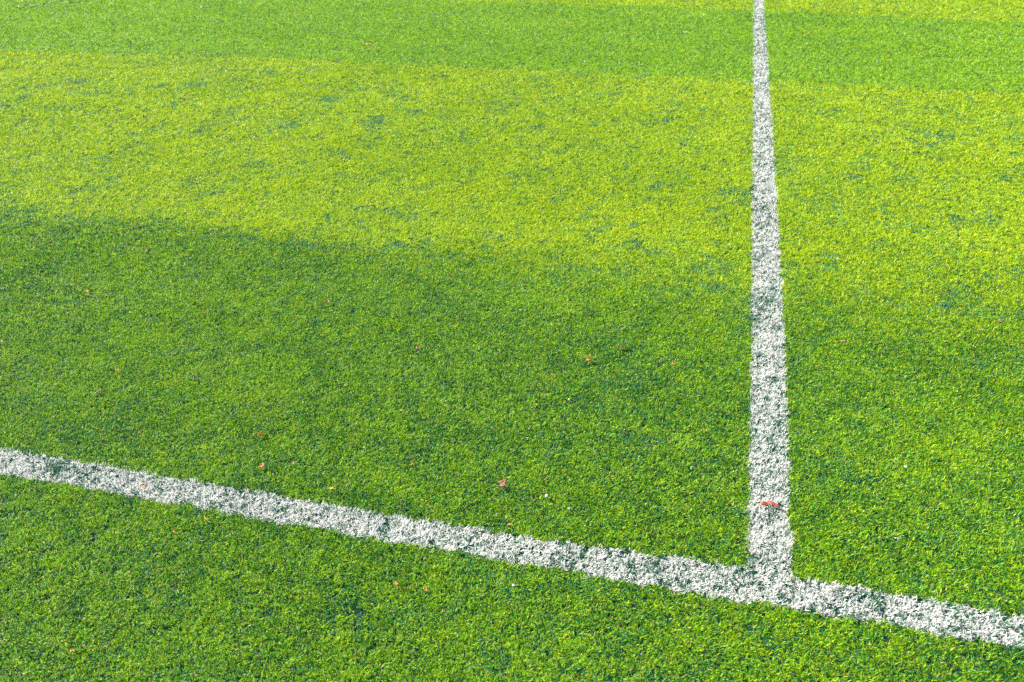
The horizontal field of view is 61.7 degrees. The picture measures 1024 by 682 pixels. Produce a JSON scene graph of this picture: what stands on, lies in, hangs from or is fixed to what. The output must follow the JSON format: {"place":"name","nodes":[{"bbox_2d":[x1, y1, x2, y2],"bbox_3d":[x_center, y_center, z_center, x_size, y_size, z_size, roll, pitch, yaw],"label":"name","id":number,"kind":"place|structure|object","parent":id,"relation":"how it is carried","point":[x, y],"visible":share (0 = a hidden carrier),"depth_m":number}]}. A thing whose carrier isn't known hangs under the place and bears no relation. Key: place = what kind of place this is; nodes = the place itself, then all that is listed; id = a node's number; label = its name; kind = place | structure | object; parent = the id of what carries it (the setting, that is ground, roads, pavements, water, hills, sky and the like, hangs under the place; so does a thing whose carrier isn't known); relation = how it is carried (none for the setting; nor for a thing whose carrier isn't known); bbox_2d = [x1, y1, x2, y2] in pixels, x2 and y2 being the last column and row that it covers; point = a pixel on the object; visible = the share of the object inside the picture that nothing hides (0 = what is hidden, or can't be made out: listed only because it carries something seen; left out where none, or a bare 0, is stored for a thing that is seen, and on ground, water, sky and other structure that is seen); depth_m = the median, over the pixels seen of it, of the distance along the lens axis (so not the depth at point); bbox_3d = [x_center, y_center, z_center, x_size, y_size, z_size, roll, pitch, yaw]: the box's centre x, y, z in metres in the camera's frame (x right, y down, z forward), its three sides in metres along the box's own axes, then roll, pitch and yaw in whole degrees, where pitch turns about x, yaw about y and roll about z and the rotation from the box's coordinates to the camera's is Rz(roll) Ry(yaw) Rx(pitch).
{"place":"outdoors","nodes":[
{"label":"outdoors","id":0,"kind":"place"},
{"bbox_2d":[0,0,1023,681],"bbox_3d":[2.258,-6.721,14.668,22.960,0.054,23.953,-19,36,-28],"label":"artificial turf","id":1,"kind":"structure","parent":0,"point":[442,314],"depth_m":3.63},
{"bbox_2d":[499,479,506,486],"bbox_3d":[-0.027,0.448,2.705,0.027,0.006,0.028,-11,48,-9],"label":"leaf","id":2,"kind":"object","parent":1,"relation":"on","point":[502,482],"visible":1,"depth_m":2.71},
{"bbox_2d":[0,447,1023,648],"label":"touch line","id":3,"kind":"object","parent":1,"relation":"on","point":[490,555],"visible":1,"depth_m":2.47},
{"bbox_2d":[760,501,779,507],"bbox_3d":[0.784,0.498,2.606,0.054,0.010,0.030,-7,54,-5],"label":"leaf","id":4,"kind":"object","parent":1,"relation":"on","point":[763,503],"visible":1,"depth_m":2.61},
{"bbox_2d":[745,0,794,578],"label":"halfway line","id":5,"kind":"object","parent":1,"relation":"on","point":[781,479],"visible":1,"depth_m":3.34}
]}

